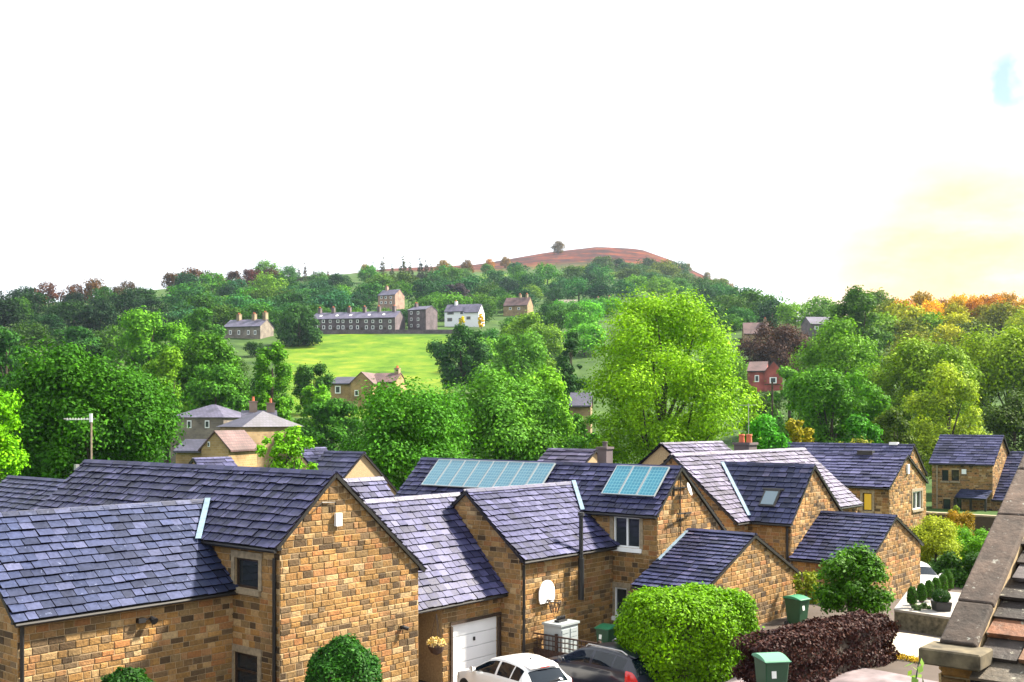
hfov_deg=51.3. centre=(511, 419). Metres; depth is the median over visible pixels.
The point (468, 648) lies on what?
garage door
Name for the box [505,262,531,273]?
broadleaf tree
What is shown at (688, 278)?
broadleaf tree
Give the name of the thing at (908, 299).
broadleaf tree
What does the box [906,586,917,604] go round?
conifer
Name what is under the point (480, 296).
broadleaf tree
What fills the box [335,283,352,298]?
broadleaf tree
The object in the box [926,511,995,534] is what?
garden wall
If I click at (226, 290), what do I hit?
broadleaf tree
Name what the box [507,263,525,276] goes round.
broadleaf tree
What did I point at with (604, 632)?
wheelie bin
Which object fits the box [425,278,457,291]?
broadleaf tree
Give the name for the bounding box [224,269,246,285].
broadleaf tree
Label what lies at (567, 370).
broadleaf tree
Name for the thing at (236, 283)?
broadleaf tree
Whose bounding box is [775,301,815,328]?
broadleaf tree
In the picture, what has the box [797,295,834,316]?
broadleaf tree
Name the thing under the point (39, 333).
broadleaf tree
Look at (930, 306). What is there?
broadleaf tree
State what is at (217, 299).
broadleaf tree
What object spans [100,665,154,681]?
round bush
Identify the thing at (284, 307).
broadleaf tree
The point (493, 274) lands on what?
broadleaf tree
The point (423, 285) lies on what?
broadleaf tree
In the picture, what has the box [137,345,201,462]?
broadleaf tree
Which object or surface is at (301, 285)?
broadleaf tree
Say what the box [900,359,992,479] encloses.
broadleaf tree
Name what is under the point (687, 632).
clipped hedge
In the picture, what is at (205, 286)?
broadleaf tree
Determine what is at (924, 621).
retaining wall
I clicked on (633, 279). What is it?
broadleaf tree
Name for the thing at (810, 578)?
climbing shrub
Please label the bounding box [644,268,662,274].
broadleaf tree
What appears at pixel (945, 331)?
broadleaf tree
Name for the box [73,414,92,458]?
aerial mast
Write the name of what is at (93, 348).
broadleaf tree
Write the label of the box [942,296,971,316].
broadleaf tree
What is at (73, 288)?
broadleaf tree
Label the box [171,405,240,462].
stone house
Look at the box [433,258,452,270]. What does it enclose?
broadleaf tree
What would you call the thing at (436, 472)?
solar panel
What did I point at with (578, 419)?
broadleaf tree
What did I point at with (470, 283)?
broadleaf tree
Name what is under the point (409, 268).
conifer
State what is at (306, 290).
broadleaf tree
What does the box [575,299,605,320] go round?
broadleaf tree
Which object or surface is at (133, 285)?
broadleaf tree
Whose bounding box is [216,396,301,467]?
stone house
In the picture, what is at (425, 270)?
conifer
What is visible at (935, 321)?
broadleaf tree
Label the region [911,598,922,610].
rockery plant
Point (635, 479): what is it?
solar panel
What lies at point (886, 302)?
broadleaf tree
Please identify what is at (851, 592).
garden tree
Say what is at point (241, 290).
broadleaf tree
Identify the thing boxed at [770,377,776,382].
window
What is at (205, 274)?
broadleaf tree
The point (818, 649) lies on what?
copper hedge
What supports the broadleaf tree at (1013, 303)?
on the ground
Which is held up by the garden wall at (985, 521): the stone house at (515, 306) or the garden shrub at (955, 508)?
the garden shrub at (955, 508)
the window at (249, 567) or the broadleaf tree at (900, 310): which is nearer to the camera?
the window at (249, 567)
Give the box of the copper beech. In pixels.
[735,321,811,377]
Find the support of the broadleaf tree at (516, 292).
on the ground
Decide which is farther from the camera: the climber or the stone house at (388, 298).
the stone house at (388, 298)
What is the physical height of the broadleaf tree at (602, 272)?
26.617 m
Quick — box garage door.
[450,612,501,681]
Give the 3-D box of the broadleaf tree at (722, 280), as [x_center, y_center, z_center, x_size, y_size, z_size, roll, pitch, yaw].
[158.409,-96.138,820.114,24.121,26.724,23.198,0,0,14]
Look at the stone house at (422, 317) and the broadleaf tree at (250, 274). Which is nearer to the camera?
the stone house at (422, 317)
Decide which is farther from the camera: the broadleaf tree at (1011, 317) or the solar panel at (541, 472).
the broadleaf tree at (1011, 317)
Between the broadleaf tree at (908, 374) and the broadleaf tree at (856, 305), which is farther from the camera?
the broadleaf tree at (856, 305)
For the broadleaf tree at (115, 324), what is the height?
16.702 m
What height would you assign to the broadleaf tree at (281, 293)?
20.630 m
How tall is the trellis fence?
1.600 m
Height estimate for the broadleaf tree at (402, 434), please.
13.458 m
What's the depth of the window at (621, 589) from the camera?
39.89 m
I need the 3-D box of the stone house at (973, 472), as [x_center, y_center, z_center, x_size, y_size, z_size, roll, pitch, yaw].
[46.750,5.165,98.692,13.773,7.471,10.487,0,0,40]
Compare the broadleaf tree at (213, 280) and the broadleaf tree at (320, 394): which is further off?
the broadleaf tree at (213, 280)
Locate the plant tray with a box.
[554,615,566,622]
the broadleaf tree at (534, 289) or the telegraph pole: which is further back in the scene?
the broadleaf tree at (534, 289)
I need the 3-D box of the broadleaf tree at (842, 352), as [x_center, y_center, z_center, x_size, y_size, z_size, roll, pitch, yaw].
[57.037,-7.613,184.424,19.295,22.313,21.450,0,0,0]
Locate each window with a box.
[187,420,191,427]
[205,420,209,427]
[231,550,262,596]
[232,643,261,681]
[335,386,340,392]
[610,516,642,552]
[611,582,630,619]
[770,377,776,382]
[860,489,874,512]
[911,487,923,512]
[940,470,949,482]
[943,499,950,508]
[950,470,959,482]
[953,499,961,508]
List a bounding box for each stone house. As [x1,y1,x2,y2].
[0,459,508,681]
[0,475,64,511]
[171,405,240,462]
[173,430,256,466]
[188,456,237,465]
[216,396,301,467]
[223,311,273,338]
[285,447,327,468]
[313,305,404,333]
[314,451,397,494]
[330,366,405,408]
[377,286,404,309]
[394,457,802,655]
[407,303,437,329]
[444,300,484,326]
[503,293,533,315]
[537,441,613,462]
[569,392,592,436]
[638,434,923,598]
[742,317,768,340]
[747,361,782,391]
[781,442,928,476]
[800,317,829,338]
[809,450,928,529]
[919,455,1023,681]
[929,434,1023,511]
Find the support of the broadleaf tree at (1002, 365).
on the ground
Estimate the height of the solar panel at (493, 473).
1.126 m
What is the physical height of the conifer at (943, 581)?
0.734 m
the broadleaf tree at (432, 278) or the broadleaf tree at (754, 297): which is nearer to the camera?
the broadleaf tree at (754, 297)
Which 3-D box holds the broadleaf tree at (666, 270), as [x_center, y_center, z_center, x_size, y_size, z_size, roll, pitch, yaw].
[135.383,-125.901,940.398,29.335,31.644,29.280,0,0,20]
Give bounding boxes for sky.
[0,0,1023,320]
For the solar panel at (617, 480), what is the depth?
40.76 m
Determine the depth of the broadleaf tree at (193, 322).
259.44 m
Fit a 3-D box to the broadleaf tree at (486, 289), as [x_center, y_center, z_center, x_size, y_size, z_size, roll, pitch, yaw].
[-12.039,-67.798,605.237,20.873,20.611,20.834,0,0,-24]
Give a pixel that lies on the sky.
(801, 150)
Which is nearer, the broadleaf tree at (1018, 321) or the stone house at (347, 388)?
the stone house at (347, 388)
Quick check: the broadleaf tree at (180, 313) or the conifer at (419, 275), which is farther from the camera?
the conifer at (419, 275)
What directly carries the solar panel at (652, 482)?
on the stone house at (581, 542)
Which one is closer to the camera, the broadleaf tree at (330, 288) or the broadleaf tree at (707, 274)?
the broadleaf tree at (330, 288)
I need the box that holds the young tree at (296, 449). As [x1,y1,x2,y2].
[254,425,317,469]
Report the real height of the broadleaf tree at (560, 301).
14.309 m
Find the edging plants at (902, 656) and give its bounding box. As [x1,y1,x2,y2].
[897,653,918,663]
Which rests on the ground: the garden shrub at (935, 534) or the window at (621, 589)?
the garden shrub at (935, 534)
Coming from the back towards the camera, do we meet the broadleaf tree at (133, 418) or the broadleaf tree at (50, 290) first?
the broadleaf tree at (50, 290)
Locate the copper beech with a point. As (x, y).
(770, 350)
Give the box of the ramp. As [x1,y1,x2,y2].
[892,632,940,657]
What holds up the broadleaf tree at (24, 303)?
on the ground
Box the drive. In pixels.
[453,668,936,681]
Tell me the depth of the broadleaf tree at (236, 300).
475.57 m
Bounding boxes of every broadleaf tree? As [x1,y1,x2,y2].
[0,295,36,332]
[0,325,29,388]
[0,335,192,480]
[0,387,31,482]
[5,286,37,304]
[9,297,35,321]
[9,337,120,399]
[10,319,65,355]
[18,291,63,317]
[23,312,65,337]
[31,280,65,304]
[42,301,69,316]
[50,298,103,329]
[50,326,101,353]
[59,291,85,308]
[60,284,88,302]
[64,325,102,354]
[68,297,122,331]
[78,277,110,302]
[87,286,116,305]
[93,322,132,363]
[101,305,190,374]
[106,289,150,317]
[107,286,125,304]
[108,308,136,330]
[118,286,158,304]
[119,279,141,294]
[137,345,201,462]
[138,297,171,314]
[154,314,182,338]
[159,329,251,412]
[160,270,182,292]
[160,283,195,311]
[161,281,211,307]
[161,306,206,322]
[162,272,208,295]
[164,300,191,318]
[174,292,220,322]
[178,266,201,284]
[179,307,227,348]
[179,360,249,411]
[192,282,217,295]
[195,293,230,312]
[199,268,215,289]
[199,272,230,292]
[200,303,248,327]
[213,282,244,304]
[217,292,274,321]
[218,295,231,307]
[219,278,250,291]
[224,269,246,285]
[226,302,277,328]
[232,287,258,298]
[233,355,251,378]
[240,283,280,306]
[241,341,262,356]
[242,267,260,285]
[242,340,297,422]
[243,375,296,409]
[244,271,288,291]
[250,309,283,330]
[254,259,283,278]
[262,267,279,278]
[262,296,281,309]
[268,273,300,290]
[269,287,312,311]
[271,288,298,300]
[271,301,296,323]
[275,300,322,346]
[276,285,307,300]
[279,264,302,280]
[290,280,310,288]
[291,361,335,410]
[293,384,331,430]
[299,280,336,292]
[299,287,317,295]
[300,303,329,311]
[300,398,363,450]
[303,270,327,284]
[303,287,356,310]
[305,288,333,308]
[307,276,328,288]
[307,284,346,297]
[308,307,330,321]
[325,272,354,290]
[331,370,485,490]
[334,303,361,311]
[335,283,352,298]
[344,297,375,311]
[348,281,384,303]
[349,291,373,309]
[356,265,382,282]
[363,272,394,288]
[364,274,402,294]
[390,269,417,292]
[393,280,415,297]
[396,308,407,327]
[405,277,449,302]
[406,295,442,320]
[409,274,444,290]
[416,291,448,304]
[422,297,444,319]
[424,264,458,278]
[424,320,492,395]
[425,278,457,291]
[430,290,477,320]
[432,361,593,460]
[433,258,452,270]
[436,266,464,283]
[442,274,489,296]
[455,338,499,367]
[456,267,472,278]
[460,259,474,273]
[468,292,497,308]
[472,298,498,321]
[474,282,507,300]
[477,328,500,341]
[480,263,496,274]
[480,269,505,285]
[482,327,554,397]
[485,258,494,266]
[487,287,507,305]
[491,293,516,310]
[496,311,565,377]
[497,277,519,295]
[497,316,518,329]
[499,256,510,267]
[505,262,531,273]
[505,271,533,285]
[506,287,543,305]
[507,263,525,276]
[519,272,548,292]
[519,364,579,447]
[523,284,545,299]
[531,261,562,283]
[533,303,552,319]
[540,309,569,329]
[541,300,553,308]
[543,286,566,301]
[546,277,574,292]
[546,301,575,322]
[550,240,565,253]
[550,299,563,305]
[555,329,591,413]
[556,264,585,283]
[558,322,608,355]
[559,302,594,323]
[560,276,593,300]
[561,300,584,307]
[562,308,604,330]
[562,412,601,448]
[575,283,771,463]
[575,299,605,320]
[576,273,604,286]
[581,280,618,299]
[582,262,602,275]
[585,299,606,314]
[587,265,615,285]
[591,255,616,271]
[591,295,607,311]
[602,296,625,315]
[608,257,625,270]
[608,279,639,298]
[612,268,641,279]
[613,262,649,272]
[623,274,648,295]
[636,256,662,269]
[637,271,661,284]
[639,264,652,275]
[640,275,681,298]
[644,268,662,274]
[649,259,680,280]
[656,273,675,285]
[661,260,691,274]
[665,277,694,297]
[670,272,697,284]
[678,270,695,277]
[689,277,714,297]
[689,300,733,330]
[694,284,719,302]
[699,294,745,321]
[702,271,711,279]
[707,348,748,382]
[711,282,733,298]
[712,277,728,287]
[717,312,743,331]
[718,295,758,321]
[724,284,754,309]
[724,305,762,328]
[738,379,761,438]
[741,286,789,320]
[749,298,785,324]
[753,390,787,420]
[767,366,805,441]
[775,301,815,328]
[780,364,894,442]
[788,310,895,433]
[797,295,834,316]
[800,302,840,324]
[823,282,895,370]
[854,331,988,435]
[863,287,897,312]
[867,309,911,354]
[869,302,904,322]
[871,406,929,464]
[879,329,935,368]
[881,297,898,304]
[882,298,933,335]
[883,318,941,351]
[895,298,915,312]
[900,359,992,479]
[910,290,936,310]
[914,310,951,339]
[918,298,946,328]
[928,322,968,348]
[936,297,949,312]
[938,312,973,337]
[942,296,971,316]
[942,302,971,321]
[947,293,978,309]
[948,319,993,343]
[948,322,1023,437]
[961,303,996,328]
[964,296,985,320]
[975,299,1023,333]
[978,390,1023,450]
[979,293,1006,313]
[992,291,1018,305]
[1002,299,1023,322]
[1004,306,1023,329]
[1006,309,1023,334]
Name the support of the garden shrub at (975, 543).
on the ground
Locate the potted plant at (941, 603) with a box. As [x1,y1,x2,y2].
[930,589,951,611]
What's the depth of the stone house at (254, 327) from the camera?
393.98 m
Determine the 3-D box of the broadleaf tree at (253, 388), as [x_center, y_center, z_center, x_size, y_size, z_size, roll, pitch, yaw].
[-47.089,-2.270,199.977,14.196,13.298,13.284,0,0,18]
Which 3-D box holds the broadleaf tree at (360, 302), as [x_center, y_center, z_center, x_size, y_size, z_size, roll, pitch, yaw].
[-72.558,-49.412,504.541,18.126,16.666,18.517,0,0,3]
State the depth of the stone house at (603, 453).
61.99 m
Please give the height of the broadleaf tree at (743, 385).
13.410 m
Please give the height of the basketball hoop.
1.092 m
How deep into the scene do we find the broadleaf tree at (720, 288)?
678.92 m
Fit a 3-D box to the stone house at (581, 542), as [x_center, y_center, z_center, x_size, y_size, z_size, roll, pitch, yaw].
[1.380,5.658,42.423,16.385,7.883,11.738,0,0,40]
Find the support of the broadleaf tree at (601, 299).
on the ground
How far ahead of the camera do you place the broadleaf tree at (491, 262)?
1077.82 m
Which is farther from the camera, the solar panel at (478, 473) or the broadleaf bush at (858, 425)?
the broadleaf bush at (858, 425)
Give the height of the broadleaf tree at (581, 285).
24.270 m
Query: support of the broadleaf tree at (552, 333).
on the ground
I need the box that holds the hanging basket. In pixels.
[426,614,446,654]
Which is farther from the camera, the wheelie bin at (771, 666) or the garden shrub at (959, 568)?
the garden shrub at (959, 568)
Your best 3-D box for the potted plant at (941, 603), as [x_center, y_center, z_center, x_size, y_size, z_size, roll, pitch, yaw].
[14.161,5.938,35.202,0.619,0.731,0.624,0,0,0]
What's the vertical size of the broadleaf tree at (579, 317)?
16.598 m
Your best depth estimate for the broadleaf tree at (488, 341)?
317.75 m
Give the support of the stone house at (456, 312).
on the ground
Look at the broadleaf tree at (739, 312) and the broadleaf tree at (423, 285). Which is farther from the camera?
the broadleaf tree at (423, 285)
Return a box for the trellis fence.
[533,632,600,657]
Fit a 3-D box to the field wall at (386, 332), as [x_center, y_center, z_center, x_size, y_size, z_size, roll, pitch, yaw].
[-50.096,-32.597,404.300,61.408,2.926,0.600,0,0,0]
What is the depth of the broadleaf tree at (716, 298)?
471.16 m
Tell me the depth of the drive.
27.64 m
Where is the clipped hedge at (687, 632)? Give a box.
[613,581,764,681]
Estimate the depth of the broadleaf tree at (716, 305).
411.30 m
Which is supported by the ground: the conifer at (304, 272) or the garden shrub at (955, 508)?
the conifer at (304, 272)
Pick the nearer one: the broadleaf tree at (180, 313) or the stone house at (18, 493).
the stone house at (18, 493)
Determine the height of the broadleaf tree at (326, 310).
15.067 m
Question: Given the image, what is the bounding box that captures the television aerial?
[748,403,748,433]
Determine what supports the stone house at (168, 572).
on the ground
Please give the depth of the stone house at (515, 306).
518.84 m
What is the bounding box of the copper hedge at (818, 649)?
[724,609,900,681]
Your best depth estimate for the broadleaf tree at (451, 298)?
494.17 m
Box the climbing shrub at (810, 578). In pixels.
[791,570,822,617]
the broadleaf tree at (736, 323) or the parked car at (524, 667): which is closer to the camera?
the parked car at (524, 667)
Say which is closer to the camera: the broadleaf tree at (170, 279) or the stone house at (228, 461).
the stone house at (228, 461)
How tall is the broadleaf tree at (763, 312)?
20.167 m
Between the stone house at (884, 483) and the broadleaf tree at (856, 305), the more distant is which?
the broadleaf tree at (856, 305)
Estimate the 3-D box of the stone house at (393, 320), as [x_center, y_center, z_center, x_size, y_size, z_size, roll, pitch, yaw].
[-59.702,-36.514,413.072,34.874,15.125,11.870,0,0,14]
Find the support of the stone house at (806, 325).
on the ground
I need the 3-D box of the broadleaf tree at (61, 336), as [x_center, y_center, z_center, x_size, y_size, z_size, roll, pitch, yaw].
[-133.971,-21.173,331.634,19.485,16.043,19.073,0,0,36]
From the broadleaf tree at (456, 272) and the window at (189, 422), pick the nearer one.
the window at (189, 422)
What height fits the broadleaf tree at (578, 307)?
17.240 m
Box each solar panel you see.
[421,459,451,485]
[435,459,465,486]
[449,460,479,487]
[463,460,493,487]
[477,461,508,487]
[493,461,523,486]
[509,462,539,485]
[526,462,555,484]
[601,465,633,494]
[619,465,651,495]
[636,466,669,496]
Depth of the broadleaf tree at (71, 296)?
548.69 m
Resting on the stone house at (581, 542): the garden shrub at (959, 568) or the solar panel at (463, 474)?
the solar panel at (463, 474)
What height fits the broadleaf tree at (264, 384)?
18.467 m
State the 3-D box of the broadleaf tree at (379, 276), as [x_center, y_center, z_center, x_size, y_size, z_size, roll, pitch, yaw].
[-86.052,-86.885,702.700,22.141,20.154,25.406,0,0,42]
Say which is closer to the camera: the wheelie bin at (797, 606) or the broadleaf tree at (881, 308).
the wheelie bin at (797, 606)
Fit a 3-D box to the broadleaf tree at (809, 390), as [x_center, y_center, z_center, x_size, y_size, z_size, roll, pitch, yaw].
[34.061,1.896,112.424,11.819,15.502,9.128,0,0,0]
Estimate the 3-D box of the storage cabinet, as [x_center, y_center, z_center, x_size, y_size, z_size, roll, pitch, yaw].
[1.664,7.639,36.316,0.840,1.521,1.040,0,0,40]
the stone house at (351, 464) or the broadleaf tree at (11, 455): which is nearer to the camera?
the stone house at (351, 464)
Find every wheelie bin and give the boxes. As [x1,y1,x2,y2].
[595,623,617,642]
[752,652,791,681]
[782,594,810,625]
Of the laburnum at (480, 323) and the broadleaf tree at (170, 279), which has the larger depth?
the broadleaf tree at (170, 279)
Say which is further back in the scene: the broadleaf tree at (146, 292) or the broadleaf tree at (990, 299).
the broadleaf tree at (146, 292)
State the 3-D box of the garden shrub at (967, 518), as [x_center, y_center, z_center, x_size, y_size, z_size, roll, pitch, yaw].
[25.969,6.592,61.895,2.138,2.704,2.209,0,0,-25]
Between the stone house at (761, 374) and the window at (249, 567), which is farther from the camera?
the stone house at (761, 374)
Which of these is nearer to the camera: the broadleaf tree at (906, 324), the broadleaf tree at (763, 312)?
the broadleaf tree at (906, 324)
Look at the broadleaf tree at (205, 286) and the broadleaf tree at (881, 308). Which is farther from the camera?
the broadleaf tree at (205, 286)
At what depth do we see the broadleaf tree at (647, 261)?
1036.02 m
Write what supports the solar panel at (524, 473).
on the stone house at (581, 542)
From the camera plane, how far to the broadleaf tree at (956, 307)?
388.37 m
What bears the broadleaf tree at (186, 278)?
on the ground
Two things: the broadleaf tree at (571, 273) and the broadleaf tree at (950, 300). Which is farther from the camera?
the broadleaf tree at (571, 273)
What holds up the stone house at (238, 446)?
on the ground
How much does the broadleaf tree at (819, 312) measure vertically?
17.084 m
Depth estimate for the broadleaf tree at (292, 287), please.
573.87 m
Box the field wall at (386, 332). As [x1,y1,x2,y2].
[321,330,458,333]
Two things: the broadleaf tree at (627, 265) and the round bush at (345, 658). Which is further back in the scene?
the broadleaf tree at (627, 265)
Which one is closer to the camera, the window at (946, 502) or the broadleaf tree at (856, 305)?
the window at (946, 502)
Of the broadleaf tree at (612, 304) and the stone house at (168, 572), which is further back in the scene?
the broadleaf tree at (612, 304)
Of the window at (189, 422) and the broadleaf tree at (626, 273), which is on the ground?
the broadleaf tree at (626, 273)
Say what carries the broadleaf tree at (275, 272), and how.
on the ground
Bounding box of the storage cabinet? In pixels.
[542,619,579,652]
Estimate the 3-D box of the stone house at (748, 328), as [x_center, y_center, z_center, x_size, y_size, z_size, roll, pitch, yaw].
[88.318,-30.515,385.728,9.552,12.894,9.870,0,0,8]
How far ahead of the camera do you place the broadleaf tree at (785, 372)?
139.68 m
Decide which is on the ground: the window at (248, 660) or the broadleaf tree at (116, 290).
the broadleaf tree at (116, 290)
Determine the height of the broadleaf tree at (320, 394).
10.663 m
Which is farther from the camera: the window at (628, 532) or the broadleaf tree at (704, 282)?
the broadleaf tree at (704, 282)
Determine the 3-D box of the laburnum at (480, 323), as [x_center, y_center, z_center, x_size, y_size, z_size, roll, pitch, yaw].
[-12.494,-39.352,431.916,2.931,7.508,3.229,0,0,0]
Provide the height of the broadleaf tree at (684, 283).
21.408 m
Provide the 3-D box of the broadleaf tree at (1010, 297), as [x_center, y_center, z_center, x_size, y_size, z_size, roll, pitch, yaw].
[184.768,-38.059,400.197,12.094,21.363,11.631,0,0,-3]
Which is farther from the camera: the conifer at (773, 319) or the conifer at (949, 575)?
the conifer at (773, 319)
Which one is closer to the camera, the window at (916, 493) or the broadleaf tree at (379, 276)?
the window at (916, 493)
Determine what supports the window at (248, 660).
in the stone house at (168, 572)
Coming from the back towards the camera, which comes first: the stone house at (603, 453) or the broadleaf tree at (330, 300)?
the broadleaf tree at (330, 300)
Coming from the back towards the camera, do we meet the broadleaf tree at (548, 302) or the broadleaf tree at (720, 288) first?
the broadleaf tree at (720, 288)
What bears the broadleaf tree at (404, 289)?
on the ground
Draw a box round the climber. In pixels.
[904,658,923,681]
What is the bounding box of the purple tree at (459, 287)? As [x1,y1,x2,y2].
[442,281,472,299]
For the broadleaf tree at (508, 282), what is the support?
on the ground
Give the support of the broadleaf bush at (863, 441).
on the ground
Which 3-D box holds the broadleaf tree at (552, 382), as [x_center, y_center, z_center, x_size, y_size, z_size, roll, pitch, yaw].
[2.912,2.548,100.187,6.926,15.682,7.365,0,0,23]
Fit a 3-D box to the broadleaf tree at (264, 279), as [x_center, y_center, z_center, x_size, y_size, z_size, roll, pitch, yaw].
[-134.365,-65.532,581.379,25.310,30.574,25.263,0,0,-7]
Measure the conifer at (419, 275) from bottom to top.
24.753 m
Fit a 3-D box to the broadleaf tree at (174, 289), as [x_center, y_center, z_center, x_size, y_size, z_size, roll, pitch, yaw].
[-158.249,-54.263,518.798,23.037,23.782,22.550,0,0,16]
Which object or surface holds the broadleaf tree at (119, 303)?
on the ground
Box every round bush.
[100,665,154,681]
[304,633,382,681]
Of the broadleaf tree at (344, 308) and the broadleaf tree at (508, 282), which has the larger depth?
the broadleaf tree at (508, 282)
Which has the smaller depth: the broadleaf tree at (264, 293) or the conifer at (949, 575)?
the conifer at (949, 575)
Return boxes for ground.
[0,247,1021,681]
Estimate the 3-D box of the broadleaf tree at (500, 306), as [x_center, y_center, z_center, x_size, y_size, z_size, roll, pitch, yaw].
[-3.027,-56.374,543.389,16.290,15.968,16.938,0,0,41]
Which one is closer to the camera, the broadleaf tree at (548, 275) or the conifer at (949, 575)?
the conifer at (949, 575)
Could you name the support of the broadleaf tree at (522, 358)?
on the ground
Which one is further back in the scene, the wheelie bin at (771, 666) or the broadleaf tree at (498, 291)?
the broadleaf tree at (498, 291)
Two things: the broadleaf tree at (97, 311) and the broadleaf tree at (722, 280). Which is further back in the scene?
the broadleaf tree at (722, 280)
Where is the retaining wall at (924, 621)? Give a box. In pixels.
[894,589,960,636]
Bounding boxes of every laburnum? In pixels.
[478,313,484,328]
[785,418,814,441]
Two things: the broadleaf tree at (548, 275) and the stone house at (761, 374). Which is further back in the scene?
the broadleaf tree at (548, 275)
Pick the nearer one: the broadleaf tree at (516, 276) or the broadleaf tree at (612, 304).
the broadleaf tree at (612, 304)
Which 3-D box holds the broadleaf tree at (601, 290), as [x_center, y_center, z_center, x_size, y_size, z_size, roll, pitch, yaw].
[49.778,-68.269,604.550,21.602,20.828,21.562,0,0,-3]
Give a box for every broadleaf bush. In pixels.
[737,412,791,449]
[835,437,873,442]
[839,412,883,442]
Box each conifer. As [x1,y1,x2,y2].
[301,262,307,281]
[378,257,386,276]
[397,255,407,278]
[407,262,413,280]
[413,258,424,279]
[421,260,428,278]
[768,301,780,341]
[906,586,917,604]
[917,583,926,602]
[925,580,934,599]
[932,577,941,594]
[939,573,947,592]
[945,571,953,590]
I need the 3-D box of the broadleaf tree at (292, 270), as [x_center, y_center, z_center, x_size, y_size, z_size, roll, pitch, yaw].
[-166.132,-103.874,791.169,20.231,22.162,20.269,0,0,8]
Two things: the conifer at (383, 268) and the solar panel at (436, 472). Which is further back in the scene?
the conifer at (383, 268)
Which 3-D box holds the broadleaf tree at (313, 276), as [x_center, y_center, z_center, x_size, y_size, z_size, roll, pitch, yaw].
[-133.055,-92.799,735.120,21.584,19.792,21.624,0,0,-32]
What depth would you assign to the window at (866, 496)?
65.92 m
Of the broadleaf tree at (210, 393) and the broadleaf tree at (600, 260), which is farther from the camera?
the broadleaf tree at (600, 260)
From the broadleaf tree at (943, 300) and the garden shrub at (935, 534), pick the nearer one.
the garden shrub at (935, 534)
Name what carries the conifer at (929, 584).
on the retaining wall at (924, 621)
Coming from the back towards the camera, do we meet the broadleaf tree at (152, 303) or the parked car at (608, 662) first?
the broadleaf tree at (152, 303)
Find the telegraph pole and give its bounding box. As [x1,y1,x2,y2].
[764,382,779,431]
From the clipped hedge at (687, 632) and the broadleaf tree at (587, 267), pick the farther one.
the broadleaf tree at (587, 267)
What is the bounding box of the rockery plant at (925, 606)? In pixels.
[921,603,931,608]
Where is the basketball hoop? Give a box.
[539,580,561,612]
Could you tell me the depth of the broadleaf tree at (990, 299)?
393.47 m
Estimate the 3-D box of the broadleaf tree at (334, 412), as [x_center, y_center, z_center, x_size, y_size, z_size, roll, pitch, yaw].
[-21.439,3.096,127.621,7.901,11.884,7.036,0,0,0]
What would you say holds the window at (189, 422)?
in the stone house at (203, 422)
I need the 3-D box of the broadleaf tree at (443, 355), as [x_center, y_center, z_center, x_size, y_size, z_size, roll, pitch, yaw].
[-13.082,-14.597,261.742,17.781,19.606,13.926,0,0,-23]
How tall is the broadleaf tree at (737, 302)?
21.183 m
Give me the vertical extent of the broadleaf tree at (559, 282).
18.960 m
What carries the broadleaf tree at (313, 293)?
on the ground
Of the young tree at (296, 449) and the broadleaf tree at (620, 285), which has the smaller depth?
the young tree at (296, 449)
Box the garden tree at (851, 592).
[809,540,895,615]
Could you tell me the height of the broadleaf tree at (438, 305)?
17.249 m
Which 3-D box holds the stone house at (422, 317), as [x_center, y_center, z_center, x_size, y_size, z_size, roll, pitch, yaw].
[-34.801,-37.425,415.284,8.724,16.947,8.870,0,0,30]
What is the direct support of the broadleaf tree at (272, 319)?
on the ground
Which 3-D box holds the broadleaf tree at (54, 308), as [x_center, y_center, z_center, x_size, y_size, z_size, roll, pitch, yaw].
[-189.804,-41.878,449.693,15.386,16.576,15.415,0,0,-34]
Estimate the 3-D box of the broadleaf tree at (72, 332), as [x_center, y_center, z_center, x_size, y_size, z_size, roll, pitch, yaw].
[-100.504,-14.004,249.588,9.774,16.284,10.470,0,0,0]
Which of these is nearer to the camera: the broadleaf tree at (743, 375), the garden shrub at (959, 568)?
the garden shrub at (959, 568)
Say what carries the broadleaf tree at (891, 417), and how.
on the ground
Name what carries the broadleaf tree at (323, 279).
on the ground
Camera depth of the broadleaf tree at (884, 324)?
324.03 m
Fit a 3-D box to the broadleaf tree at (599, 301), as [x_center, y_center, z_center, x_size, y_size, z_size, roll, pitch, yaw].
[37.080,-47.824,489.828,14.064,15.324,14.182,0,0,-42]
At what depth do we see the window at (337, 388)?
231.43 m
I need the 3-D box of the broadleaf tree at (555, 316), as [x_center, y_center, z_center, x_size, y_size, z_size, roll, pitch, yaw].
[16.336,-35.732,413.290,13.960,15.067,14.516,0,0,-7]
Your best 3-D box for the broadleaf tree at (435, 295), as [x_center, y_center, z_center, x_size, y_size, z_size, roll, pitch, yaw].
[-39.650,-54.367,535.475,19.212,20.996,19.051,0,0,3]
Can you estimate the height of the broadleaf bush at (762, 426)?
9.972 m
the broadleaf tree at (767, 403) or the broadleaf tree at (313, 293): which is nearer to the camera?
the broadleaf tree at (767, 403)
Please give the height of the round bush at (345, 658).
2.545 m
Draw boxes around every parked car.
[457,653,571,681]
[547,638,659,681]
[920,561,940,583]
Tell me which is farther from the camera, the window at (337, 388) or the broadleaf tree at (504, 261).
the broadleaf tree at (504, 261)
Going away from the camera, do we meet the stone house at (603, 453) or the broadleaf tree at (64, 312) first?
the stone house at (603, 453)
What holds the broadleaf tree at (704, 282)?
on the ground
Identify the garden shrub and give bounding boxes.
[909,512,963,562]
[925,551,978,587]
[944,510,975,536]
[949,505,960,514]
[952,523,988,558]
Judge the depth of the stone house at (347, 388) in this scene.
231.03 m
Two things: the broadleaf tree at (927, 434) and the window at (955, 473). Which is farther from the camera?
the broadleaf tree at (927, 434)
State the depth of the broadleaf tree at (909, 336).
274.55 m

